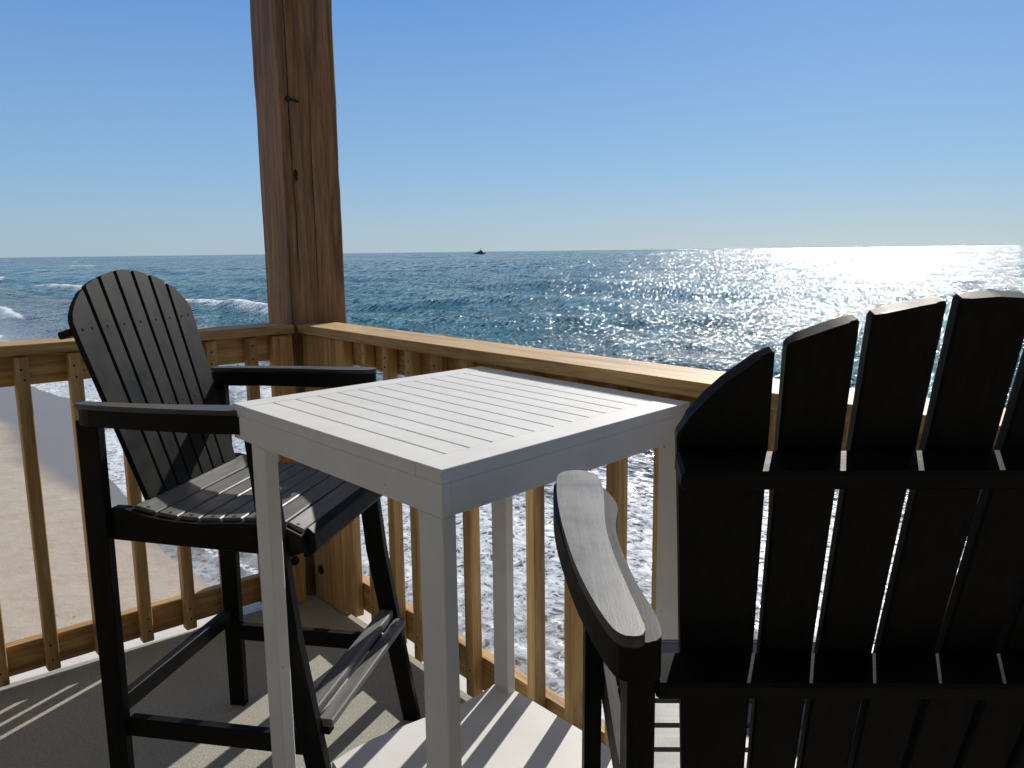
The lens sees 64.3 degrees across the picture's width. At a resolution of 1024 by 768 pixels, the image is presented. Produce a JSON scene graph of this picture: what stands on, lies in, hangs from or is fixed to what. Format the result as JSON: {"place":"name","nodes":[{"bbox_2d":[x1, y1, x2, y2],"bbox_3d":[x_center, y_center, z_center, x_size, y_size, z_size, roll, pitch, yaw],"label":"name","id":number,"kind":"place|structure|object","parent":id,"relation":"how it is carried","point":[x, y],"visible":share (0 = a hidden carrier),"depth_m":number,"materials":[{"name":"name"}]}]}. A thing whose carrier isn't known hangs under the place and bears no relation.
{"place":"outdoors","nodes":[
{"label":"outdoors","id":0,"kind":"place"},
{"bbox_2d":[0,299,210,642],"bbox_3d":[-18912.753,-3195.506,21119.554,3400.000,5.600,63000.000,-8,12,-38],"label":"beach","id":1,"kind":"structure","parent":0,"point":[20,610],"depth_m":23.99,"materials":[{"name":"beige sand"}]},
{"bbox_2d":[0,594,470,767],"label":"deck floor","id":2,"kind":"structure","parent":0,"point":[54,719],"depth_m":2.49,"materials":[{"name":"grey wood"}]},
{"bbox_2d":[0,323,306,686],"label":"wooden railing","id":3,"kind":"object","parent":2,"relation":"on","point":[25,365],"visible":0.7,"depth_m":2.72,"materials":[{"name":"brown wood"}]},
{"bbox_2d":[58,269,420,767],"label":"bar chair","id":4,"kind":"object","parent":2,"relation":"on","point":[165,411],"visible":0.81,"depth_m":1.95,"materials":[{"name":"black wood"}]},
{"bbox_2d":[9,594,483,697],"bbox_3d":[-0.805,1.488,-0.047,4.760,0.179,5.790,-8,12,-38],"label":"deck edge","id":5,"kind":"object","parent":2,"relation":"attached to","point":[365,618],"visible":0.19,"depth_m":2.88,"materials":[{"name":"wood"}]},
{"bbox_2d":[250,0,345,595],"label":"wooden post","id":6,"kind":"object","parent":5,"relation":"on","point":[294,69],"visible":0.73,"depth_m":3.08,"materials":[{"name":"brown wood"}]},
{"bbox_2d":[232,366,689,767],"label":"bar table","id":7,"kind":"object","parent":2,"relation":"on","point":[439,450],"visible":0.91,"depth_m":1.60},
{"bbox_2d":[297,322,1005,747],"bbox_3d":[0.986,0.629,1.116,0.160,1.092,5.530,-8,12,-38],"label":"wooden railing","id":8,"kind":"object","parent":2,"relation":"on","point":[345,586],"visible":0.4,"depth_m":2.35,"materials":[{"name":"brown wood"}]},
{"bbox_2d":[553,290,1023,767],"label":"bar chair","id":9,"kind":"object","parent":2,"relation":"on","point":[917,683],"visible":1,"depth_m":0.71,"materials":[{"name":"black wood"}]},
{"bbox_2d":[0,245,1023,721],"bbox_3d":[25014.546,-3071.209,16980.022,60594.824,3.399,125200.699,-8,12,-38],"label":"sea","id":10,"kind":"structure","parent":0,"point":[718,309],"depth_m":131.81,"materials":[{"name":"liquid"}]},
{"bbox_2d":[0,0,1023,257],"label":"sky","id":11,"kind":"structure","parent":0,"point":[128,127],"materials":[{"name":"blue"}]}
]}

